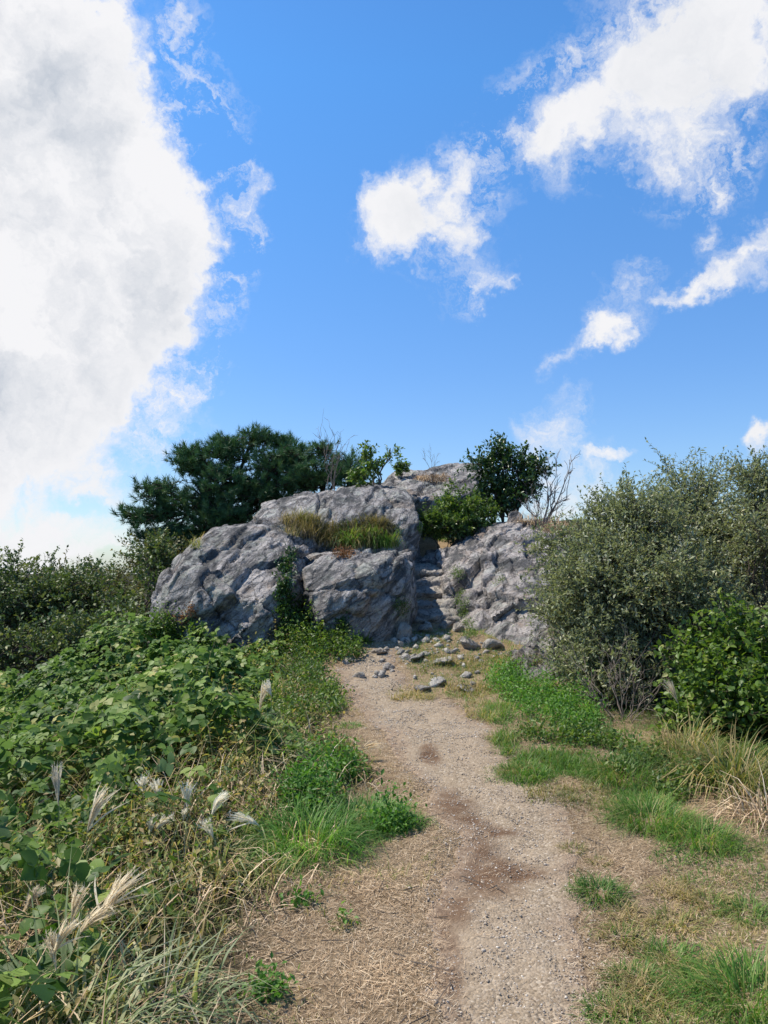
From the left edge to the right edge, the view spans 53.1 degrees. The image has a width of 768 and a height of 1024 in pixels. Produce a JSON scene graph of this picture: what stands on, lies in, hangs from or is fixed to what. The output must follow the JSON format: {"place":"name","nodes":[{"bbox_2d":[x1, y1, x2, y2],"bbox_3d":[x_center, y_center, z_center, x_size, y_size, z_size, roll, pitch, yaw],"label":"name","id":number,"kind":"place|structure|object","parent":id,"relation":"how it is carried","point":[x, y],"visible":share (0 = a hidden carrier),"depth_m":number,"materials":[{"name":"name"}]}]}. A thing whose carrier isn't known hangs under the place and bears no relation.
{"place":"outdoors","nodes":[
{"label":"outdoors","id":0,"kind":"place"},
{"bbox_2d":[0,520,767,1023],"bbox_3d":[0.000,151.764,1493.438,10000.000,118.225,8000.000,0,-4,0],"label":"ground","id":1,"kind":"structure","parent":0,"point":[310,956],"depth_m":3.49,"materials":[{"name":"soil"}]},
{"bbox_2d":[5,883,45,947],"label":"silver grass","id":2,"kind":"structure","parent":1,"relation":"on","point":[36,893],"depth_m":2.81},
{"bbox_2d":[22,928,56,1022],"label":"silver grass","id":3,"kind":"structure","parent":1,"relation":"on","point":[50,944],"depth_m":2.41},
{"bbox_2d":[16,913,89,1023],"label":"silver grass","id":4,"kind":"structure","parent":1,"relation":"on","point":[65,932],"depth_m":2.41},
{"bbox_2d":[17,761,90,893],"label":"silver grass","id":5,"kind":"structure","parent":1,"relation":"on","point":[56,778],"depth_m":3.52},
{"bbox_2d":[0,546,131,692],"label":"broadleaf tree","id":6,"kind":"object","parent":1,"relation":"on","point":[53,557],"visible":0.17,"depth_m":26.73,"materials":[{"name":"green plant"}]},
{"bbox_2d":[0,538,143,675],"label":"broadleaf tree","id":7,"kind":"object","parent":1,"relation":"on","point":[15,599],"visible":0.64,"depth_m":14.98,"materials":[{"name":"green plant"}]},
{"bbox_2d":[0,589,150,681],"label":"broadleaf tree","id":8,"kind":"object","parent":1,"relation":"on","point":[32,651],"visible":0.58,"depth_m":12.67,"materials":[{"name":"green plant"}]},
{"bbox_2d":[23,881,127,965],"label":"silver grass","id":9,"kind":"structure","parent":1,"relation":"on","point":[76,900],"depth_m":2.67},
{"bbox_2d":[37,545,145,615],"bbox_3d":[-6.849,3.909,18.290,3.365,6.295,3.333,0,-4,0],"label":"broadleaf tree","id":10,"kind":"object","parent":1,"relation":"on","point":[119,578],"visible":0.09,"depth_m":18.60,"materials":[{"name":"green plant"}]},
{"bbox_2d":[57,783,128,892],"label":"silver grass","id":11,"kind":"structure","parent":1,"relation":"on","point":[97,806],"depth_m":3.32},
{"bbox_2d":[68,897,123,971],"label":"silver grass","id":12,"kind":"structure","parent":1,"relation":"on","point":[94,917],"depth_m":2.62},
{"bbox_2d":[94,866,160,976],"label":"silver grass","id":13,"kind":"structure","parent":1,"relation":"on","point":[116,891],"depth_m":2.65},
{"bbox_2d":[76,527,183,645],"bbox_3d":[-4.684,2.037,14.616,2.059,3.598,2.868,0,-4,0],"label":"broadleaf tree","id":14,"kind":"object","parent":1,"relation":"on","point":[158,563],"visible":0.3,"depth_m":14.92,"materials":[{"name":"green plant"}]},
{"bbox_2d":[0,847,287,1023],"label":"grass clump","id":15,"kind":"object","parent":1,"relation":"on","point":[125,975],"visible":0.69,"depth_m":2.41,"materials":[{"name":"plant"}]},
{"bbox_2d":[133,774,162,834],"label":"silver grass","id":16,"kind":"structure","parent":1,"relation":"on","point":[143,782],"depth_m":4.11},
{"bbox_2d":[110,528,195,589],"bbox_3d":[-4.624,2.408,16.452,2.650,4.120,1.804,-1,-4,21],"label":"broadleaf tree","id":17,"kind":"object","parent":1,"relation":"on","point":[133,563],"visible":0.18,"depth_m":16.68,"materials":[{"name":"green plant"}]},
{"bbox_2d":[0,611,310,1023],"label":"kudzu leaves","id":18,"kind":"object","parent":1,"relation":"on","point":[195,701],"visible":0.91,"depth_m":5.14,"materials":[{"name":"green plant"}]},
{"bbox_2d":[146,811,173,849],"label":"silver grass","id":19,"kind":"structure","parent":1,"relation":"on","point":[164,821],"depth_m":3.90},
{"bbox_2d":[135,813,196,856],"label":"silver grass","id":20,"kind":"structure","parent":1,"relation":"on","point":[150,826],"depth_m":3.90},
{"bbox_2d":[34,907,304,1023],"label":"grass clump","id":21,"kind":"object","parent":1,"relation":"on","point":[194,994],"visible":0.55,"depth_m":2.56,"materials":[{"name":"plant"}]},
{"bbox_2d":[144,777,199,837],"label":"silver grass","id":22,"kind":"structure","parent":1,"relation":"on","point":[154,788],"depth_m":4.11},
{"bbox_2d":[128,600,223,661],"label":"leafy herbs","id":23,"kind":"object","parent":1,"relation":"on","point":[167,627],"visible":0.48,"depth_m":9.97,"materials":[{"name":"green plant"}]},
{"bbox_2d":[164,780,196,847],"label":"silver grass","id":24,"kind":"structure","parent":1,"relation":"on","point":[186,795],"depth_m":4.01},
{"bbox_2d":[0,608,380,1023],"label":"weeds","id":25,"kind":"object","parent":1,"relation":"on","point":[129,864],"visible":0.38,"depth_m":3.84,"materials":[{"name":"green plant"}]},
{"bbox_2d":[0,628,382,1023],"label":"tall grass","id":26,"kind":"structure","parent":1,"relation":"on","point":[87,777],"depth_m":3.54,"materials":[{"name":"plant"}]},
{"bbox_2d":[0,647,390,1023],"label":"dead stems","id":27,"kind":"object","parent":1,"relation":"on","point":[2,922],"visible":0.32,"depth_m":3.27,"materials":[{"name":"plant"}]},
{"bbox_2d":[110,420,314,553],"bbox_3d":[-3.983,0.253,18.117,4.948,4.853,2.922,0,-4,0],"label":"pine tree","id":28,"kind":"object","parent":1,"relation":"on","point":[213,503],"visible":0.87,"depth_m":17.64,"materials":[{"name":"green plant"}]},
{"bbox_2d":[156,804,273,895],"bbox_3d":[-0.831,1.799,3.784,0.722,0.679,0.831,0,-4,0],"label":"grass clump","id":29,"kind":"object","parent":1,"relation":"on","point":[213,869],"visible":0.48,"depth_m":3.76,"materials":[{"name":"plant"}]},
{"bbox_2d":[188,818,252,861],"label":"silver grass","id":30,"kind":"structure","parent":1,"relation":"on","point":[209,830],"depth_m":3.81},
{"bbox_2d":[204,789,237,864],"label":"silver grass","id":31,"kind":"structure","parent":1,"relation":"on","point":[218,800],"depth_m":3.91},
{"bbox_2d":[141,523,309,657],"bbox_3d":[-2.366,1.338,11.422,2.723,2.479,4.174,0,-4,0],"label":"boulder","id":32,"kind":"object","parent":1,"relation":"on","point":[223,579],"visible":0.56,"depth_m":10.21,"materials":[{"name":"stone"}]},
{"bbox_2d":[167,601,198,623],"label":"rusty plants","id":33,"kind":"object","parent":32,"relation":"on","point":[182,616],"visible":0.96,"depth_m":9.88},
{"bbox_2d":[184,506,323,552],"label":"dry grass","id":34,"kind":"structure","parent":32,"relation":"on","point":[199,539],"depth_m":12.34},
{"bbox_2d":[225,810,275,854],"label":"silver grass","id":35,"kind":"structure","parent":1,"relation":"on","point":[248,818],"depth_m":3.90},
{"bbox_2d":[188,716,327,787],"bbox_3d":[-0.851,1.839,5.187,1.122,0.920,1.198,0,-4,0],"label":"grass clump","id":36,"kind":"object","parent":1,"relation":"on","point":[269,765],"visible":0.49,"depth_m":5.06,"materials":[{"name":"plant"}]},
{"bbox_2d":[146,648,445,1023],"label":"grass","id":37,"kind":"structure","parent":1,"relation":"on","point":[205,962],"depth_m":3.46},
{"bbox_2d":[241,638,354,729],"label":"leafy herbs","id":38,"kind":"object","parent":1,"relation":"on","point":[331,697],"visible":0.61,"depth_m":7.51,"materials":[{"name":"green plant"}]},
{"bbox_2d":[235,873,360,1009],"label":"leafy herbs","id":39,"kind":"object","parent":1,"relation":"on","point":[276,984],"visible":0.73,"depth_m":2.68,"materials":[{"name":"green plant"}]},
{"bbox_2d":[202,783,404,882],"bbox_3d":[-0.418,1.768,4.004,1.142,0.672,1.094,0,-4,0],"label":"grass tuft","id":40,"kind":"object","parent":1,"relation":"on","point":[328,823],"visible":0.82,"depth_m":3.95,"materials":[{"name":"green plant"}]},
{"bbox_2d":[260,588,367,662],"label":"leafy herbs","id":41,"kind":"object","parent":1,"relation":"on","point":[304,630],"visible":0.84,"depth_m":9.51,"materials":[{"name":"green plant"}]},
{"bbox_2d":[268,437,378,494],"bbox_3d":[-1.338,-0.497,17.331,2.909,2.584,1.961,-1,-4,14],"label":"pine tree","id":42,"kind":"object","parent":1,"relation":"on","point":[314,478],"visible":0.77,"depth_m":17.25,"materials":[{"name":"green plant"}]},
{"bbox_2d":[249,484,422,559],"bbox_3d":[-0.925,1.189,13.987,3.436,3.660,4.234,0,-4,0],"label":"rock slab","id":43,"kind":"object","parent":1,"relation":"on","point":[397,504],"visible":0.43,"depth_m":12.90,"materials":[{"name":"stone"}]},
{"bbox_2d":[313,411,355,490],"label":"bare shrub","id":44,"kind":"object","parent":43,"relation":"on","point":[336,464],"visible":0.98,"depth_m":15.75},
{"bbox_2d":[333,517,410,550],"bbox_3d":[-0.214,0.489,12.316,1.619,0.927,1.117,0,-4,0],"label":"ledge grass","id":45,"kind":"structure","parent":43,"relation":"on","point":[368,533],"depth_m":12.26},
{"bbox_2d":[345,440,407,487],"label":"shrub","id":46,"kind":"object","parent":43,"relation":"on","point":[364,471],"visible":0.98,"depth_m":15.18,"materials":[{"name":"green plant"}]},
{"bbox_2d":[262,723,426,837],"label":"leafy herbs","id":47,"kind":"object","parent":1,"relation":"on","point":[296,782],"visible":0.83,"depth_m":4.53,"materials":[{"name":"green plant"}]},
{"bbox_2d":[318,625,373,646],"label":"grass","id":48,"kind":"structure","parent":1,"relation":"on","point":[367,637],"depth_m":9.72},
{"bbox_2d":[302,548,417,642],"bbox_3d":[-0.447,1.411,10.933,1.889,1.824,2.549,0,-4,0],"label":"boulder","id":49,"kind":"object","parent":1,"relation":"on","point":[364,587],"visible":0.52,"depth_m":9.93,"materials":[{"name":"stone"}]},
{"bbox_2d":[271,543,350,634],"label":"climbing leaves","id":50,"kind":"object","parent":49,"relation":"attached to","point":[285,583],"visible":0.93,"depth_m":9.87,"materials":[{"name":"green plant"}]},
{"bbox_2d":[272,503,405,551],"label":"ledge grass","id":51,"kind":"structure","parent":49,"relation":"on","point":[328,533],"depth_m":12.33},
{"bbox_2d":[331,540,360,558],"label":"rusty plants","id":52,"kind":"object","parent":49,"relation":"on","point":[343,552],"visible":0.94,"depth_m":10.56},
{"bbox_2d":[298,786,432,847],"bbox_3d":[-0.095,1.767,4.355,0.869,0.382,0.862,0,-4,0],"label":"grass tuft","id":53,"kind":"object","parent":1,"relation":"on","point":[359,804],"visible":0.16,"depth_m":4.38,"materials":[{"name":"green plant"}]},
{"bbox_2d":[355,737,381,759],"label":"silver grass","id":54,"kind":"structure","parent":1,"relation":"on","point":[368,746],"depth_m":5.50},
{"bbox_2d":[396,622,411,640],"bbox_3d":[0.254,1.571,9.893,0.214,0.299,0.236,0,-4,0],"label":"stone","id":55,"kind":"object","parent":1,"relation":"on","point":[404,629],"visible":0.71,"depth_m":9.86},
{"bbox_2d":[379,811,438,835],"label":"grass tuft","id":56,"kind":"object","parent":1,"relation":"on","point":[420,815],"visible":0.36,"depth_m":4.27,"materials":[{"name":"green plant"}]},
{"bbox_2d":[336,463,485,536],"bbox_3d":[0.817,0.264,17.578,3.908,2.928,5.183,0,-4,0],"label":"rock slab","id":57,"kind":"object","parent":1,"relation":"on","point":[419,490],"visible":0.21,"depth_m":16.11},
{"bbox_2d":[391,458,410,478],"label":"shrub","id":58,"kind":"object","parent":57,"relation":"on","point":[400,467],"visible":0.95,"depth_m":16.62,"materials":[{"name":"green plant"}]},
{"bbox_2d":[410,471,451,482],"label":"dry grass","id":59,"kind":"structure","parent":57,"relation":"on","point":[432,477],"depth_m":16.37,"materials":[{"name":"plant"}]},
{"bbox_2d":[333,621,493,689],"bbox_3d":[0.623,1.694,9.288,2.121,0.520,2.620,-3,-5,43],"label":"rubble","id":60,"kind":"object","parent":1,"relation":"on","point":[402,641],"visible":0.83,"depth_m":9.36,"materials":[{"name":"stone"}]},
{"bbox_2d":[393,689,439,702],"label":"grass tuft","id":61,"kind":"object","parent":1,"relation":"on","point":[420,695],"visible":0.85,"depth_m":7.69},
{"bbox_2d":[417,624,434,632],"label":"stone","id":62,"kind":"object","parent":1,"relation":"on","point":[424,627],"visible":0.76,"depth_m":10.27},
{"bbox_2d":[415,576,441,587],"bbox_3d":[0.824,1.222,12.260,0.822,0.444,0.514,0,-4,0],"label":"stone step","id":63,"kind":"object","parent":1,"relation":"on","point":[430,581],"visible":0.22,"depth_m":12.07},
{"bbox_2d":[414,563,443,578],"bbox_3d":[0.778,1.055,12.627,0.812,0.444,0.573,0,-4,0],"label":"stone step","id":64,"kind":"object","parent":1,"relation":"on","point":[422,570],"visible":0.28,"depth_m":12.40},
{"bbox_2d":[416,585,441,597],"bbox_3d":[0.801,1.328,11.862,0.783,0.403,0.467,0,-4,0],"label":"stone step","id":65,"kind":"object","parent":1,"relation":"on","point":[430,591],"visible":0.25,"depth_m":11.72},
{"bbox_2d":[412,608,461,622],"bbox_3d":[0.668,1.611,11.050,0.919,0.468,0.592,0,-4,0],"label":"stone step","id":66,"kind":"object","parent":1,"relation":"on","point":[436,615],"visible":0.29,"depth_m":10.90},
{"bbox_2d":[417,598,457,608],"bbox_3d":[0.708,1.494,11.450,0.859,0.427,0.506,0,-4,0],"label":"stone step","id":67,"kind":"object","parent":1,"relation":"on","point":[446,603],"visible":0.3,"depth_m":11.29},
{"bbox_2d":[391,566,505,640],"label":"leafy herbs","id":68,"kind":"object","parent":1,"relation":"on","point":[462,603],"visible":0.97,"depth_m":10.87,"materials":[{"name":"green plant"}]},
{"bbox_2d":[417,478,502,548],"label":"shrub","id":69,"kind":"object","parent":1,"relation":"on","point":[451,508],"visible":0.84,"depth_m":13.80,"materials":[{"name":"green plant"}]},
{"bbox_2d":[382,649,544,700],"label":"grass","id":70,"kind":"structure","parent":1,"relation":"on","point":[455,688],"depth_m":8.46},
{"bbox_2d":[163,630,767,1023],"bbox_3d":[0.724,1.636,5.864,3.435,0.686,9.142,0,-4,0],"label":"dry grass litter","id":71,"kind":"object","parent":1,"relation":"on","point":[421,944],"visible":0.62,"depth_m":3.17,"materials":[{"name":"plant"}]},
{"bbox_2d":[460,635,480,649],"bbox_3d":[1.088,1.665,9.601,0.250,0.240,0.188,3,-5,-40],"label":"stone","id":72,"kind":"object","parent":1,"relation":"on","point":[468,643],"visible":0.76,"depth_m":9.55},
{"bbox_2d":[482,639,504,648],"bbox_3d":[1.377,1.662,9.639,0.299,0.158,0.233,0,-4,0],"label":"stone","id":73,"kind":"object","parent":1,"relation":"on","point":[492,643],"visible":0.9,"depth_m":9.56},
{"bbox_2d":[414,521,583,656],"bbox_3d":[2.091,1.487,12.068,3.393,2.863,5.838,0,-4,0],"label":"rock outcrop","id":74,"kind":"object","parent":1,"relation":"on","point":[483,558],"visible":0.32,"depth_m":11.58,"materials":[{"name":"stone"}]},
{"bbox_2d":[434,512,487,542],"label":"shrub","id":75,"kind":"object","parent":74,"relation":"on","point":[465,529],"visible":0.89,"depth_m":13.54,"materials":[{"name":"green plant"}]},
{"bbox_2d":[507,511,522,522],"bbox_3d":[2.361,0.170,13.864,0.298,0.382,0.501,-1,-4,9],"label":"boulder","id":76,"kind":"object","parent":74,"relation":"on","point":[513,516],"visible":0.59,"depth_m":13.70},
{"bbox_2d":[511,450,580,526],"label":"bare shrub","id":77,"kind":"object","parent":74,"relation":"on","point":[554,498],"visible":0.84,"depth_m":14.26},
{"bbox_2d":[518,482,579,526],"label":"bare shrub","id":78,"kind":"object","parent":74,"relation":"on","point":[528,505],"visible":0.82,"depth_m":13.81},
{"bbox_2d":[454,429,561,521],"bbox_3d":[2.390,-0.414,14.674,2.012,2.324,1.343,-1,-4,13],"label":"shrub","id":79,"kind":"object","parent":1,"relation":"on","point":[501,485],"visible":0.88,"depth_m":14.52,"materials":[{"name":"green plant"}]},
{"bbox_2d":[483,757,563,789],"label":"grass tuft","id":80,"kind":"object","parent":1,"relation":"on","point":[512,765],"visible":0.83,"depth_m":5.15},
{"bbox_2d":[502,630,578,681],"bbox_3d":[2.019,1.807,9.084,0.975,0.976,1.998,-1,-4,19],"label":"rock slab","id":81,"kind":"object","parent":1,"relation":"on","point":[529,645],"visible":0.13,"depth_m":8.56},
{"bbox_2d":[514,511,572,534],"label":"dry grass","id":82,"kind":"structure","parent":1,"relation":"on","point":[528,521],"depth_m":13.61,"materials":[{"name":"plant"}]},
{"bbox_2d":[455,696,632,811],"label":"grass","id":83,"kind":"structure","parent":1,"relation":"on","point":[560,791],"depth_m":4.88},
{"bbox_2d":[479,625,613,735],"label":"leafy herbs","id":84,"kind":"object","parent":1,"relation":"on","point":[557,699],"visible":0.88,"depth_m":7.13,"materials":[{"name":"green plant"}]},
{"bbox_2d":[555,838,587,856],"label":"grass tuft","id":85,"kind":"object","parent":1,"relation":"on","point":[575,845],"visible":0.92,"depth_m":3.96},
{"bbox_2d":[470,690,685,812],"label":"grass","id":86,"kind":"structure","parent":1,"relation":"on","point":[565,760],"depth_m":5.43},
{"bbox_2d":[396,624,767,1023],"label":"grass","id":87,"kind":"structure","parent":1,"relation":"on","point":[694,880],"depth_m":3.86,"materials":[{"name":"plant"}]},
{"bbox_2d":[560,867,642,914],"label":"grass tuft","id":88,"kind":"object","parent":1,"relation":"on","point":[602,884],"visible":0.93,"depth_m":3.45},
{"bbox_2d":[569,984,654,1023],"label":"grass tuft","id":89,"kind":"object","parent":1,"relation":"on","point":[598,998],"visible":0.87,"depth_m":2.61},
{"bbox_2d":[589,916,654,956],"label":"grass tuft","id":90,"kind":"object","parent":1,"relation":"on","point":[623,930],"visible":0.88,"depth_m":3.10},
{"bbox_2d":[567,742,680,792],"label":"grass tuft","id":91,"kind":"object","parent":1,"relation":"on","point":[631,772],"visible":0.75,"depth_m":5.02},
{"bbox_2d":[545,619,705,722],"bbox_3d":[2.098,1.462,6.920,1.534,0.965,0.844,-2,-4,29],"label":"bare shrub","id":92,"kind":"object","parent":1,"relation":"on","point":[626,701],"visible":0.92,"depth_m":6.89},
{"bbox_2d":[512,714,739,804],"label":"leafy herbs","id":93,"kind":"object","parent":1,"relation":"on","point":[590,738],"visible":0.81,"depth_m":5.39,"materials":[{"name":"green plant"}]},
{"bbox_2d":[596,951,681,1010],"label":"grass tuft","id":94,"kind":"object","parent":1,"relation":"on","point":[639,968],"visible":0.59,"depth_m":2.76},
{"bbox_2d":[513,461,767,711],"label":"silverberry shrub","id":95,"kind":"object","parent":1,"relation":"on","point":[635,573],"visible":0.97,"depth_m":7.63,"materials":[{"name":"green plant"}]},
{"bbox_2d":[584,784,717,843],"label":"grass tuft","id":96,"kind":"object","parent":1,"relation":"on","point":[643,810],"visible":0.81,"depth_m":4.32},
{"bbox_2d":[625,927,722,980],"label":"grass tuft","id":97,"kind":"object","parent":1,"relation":"on","point":[656,947],"visible":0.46,"depth_m":2.97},
{"bbox_2d":[661,679,688,730],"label":"silver grass","id":98,"kind":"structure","parent":1,"relation":"on","point":[671,688],"depth_m":6.22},
{"bbox_2d":[586,861,767,1023],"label":"grass","id":99,"kind":"structure","parent":1,"relation":"on","point":[643,981],"depth_m":2.97,"materials":[{"name":"plant"}]},
{"bbox_2d":[635,900,723,941],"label":"grass tuft","id":100,"kind":"object","parent":1,"relation":"on","point":[673,915],"visible":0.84,"depth_m":3.21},
{"bbox_2d":[623,702,758,764],"bbox_3d":[2.201,1.875,5.585,1.171,0.999,1.261,0,-4,0],"label":"grass clump","id":101,"kind":"object","parent":1,"relation":"on","point":[686,735],"visible":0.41,"depth_m":5.67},
{"bbox_2d":[625,437,767,640],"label":"silverberry shrub","id":102,"kind":"object","parent":1,"relation":"on","point":[704,487],"visible":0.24,"depth_m":9.10,"materials":[{"name":"green plant"}]},
{"bbox_2d":[634,713,767,817],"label":"grass clump","id":103,"kind":"object","parent":1,"relation":"on","point":[742,775],"visible":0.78,"depth_m":4.80,"materials":[{"name":"plant"}]},
{"bbox_2d":[635,918,767,1023],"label":"grass tuft","id":104,"kind":"object","parent":1,"relation":"on","point":[731,976],"visible":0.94,"depth_m":2.68,"materials":[{"name":"plant"}]},
{"bbox_2d":[638,940,764,1012],"bbox_3d":[1.148,1.721,2.765,0.452,0.216,0.472,2,-4,-30],"label":"grass tuft","id":105,"kind":"object","parent":1,"relation":"on","point":[723,992],"visible":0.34,"depth_m":2.82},
{"bbox_2d":[639,587,767,749],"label":"vine bush","id":106,"kind":"object","parent":1,"relation":"on","point":[719,676],"visible":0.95,"depth_m":6.31,"materials":[{"name":"green plant"}]},
{"bbox_2d":[641,805,767,863],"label":"grass tuft","id":107,"kind":"object","parent":1,"relation":"on","point":[720,836],"visible":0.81,"depth_m":4.00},
{"bbox_2d":[677,882,752,919],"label":"grass tuft","id":108,"kind":"object","parent":1,"relation":"on","point":[706,895],"visible":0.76,"depth_m":3.38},
{"bbox_2d":[676,445,767,653],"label":"silverberry shrub","id":109,"kind":"object","parent":1,"relation":"on","point":[754,526],"visible":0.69,"depth_m":7.96,"materials":[{"name":"green plant"}]},
{"bbox_2d":[681,758,767,841],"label":"grass clump","id":110,"kind":"object","parent":1,"relation":"on","point":[757,804],"visible":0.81,"depth_m":4.34,"materials":[{"name":"plant"}]},
{"bbox_2d":[706,888,767,931],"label":"grass tuft","id":111,"kind":"object","parent":1,"relation":"on","point":[744,903],"visible":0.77,"depth_m":3.28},
{"bbox_2d":[0,0,767,573],"label":"sky","id":112,"kind":"structure","parent":0,"point":[433,226],"materials":[{"name":"blue"}]},
{"bbox_2d":[336,644,592,1023],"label":"path","id":113,"kind":"structure","parent":0,"point":[544,985],"depth_m":3.60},
{"bbox_2d":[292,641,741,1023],"bbox_3d":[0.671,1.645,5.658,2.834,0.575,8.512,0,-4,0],"label":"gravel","id":114,"kind":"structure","parent":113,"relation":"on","point":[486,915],"depth_m":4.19,"materials":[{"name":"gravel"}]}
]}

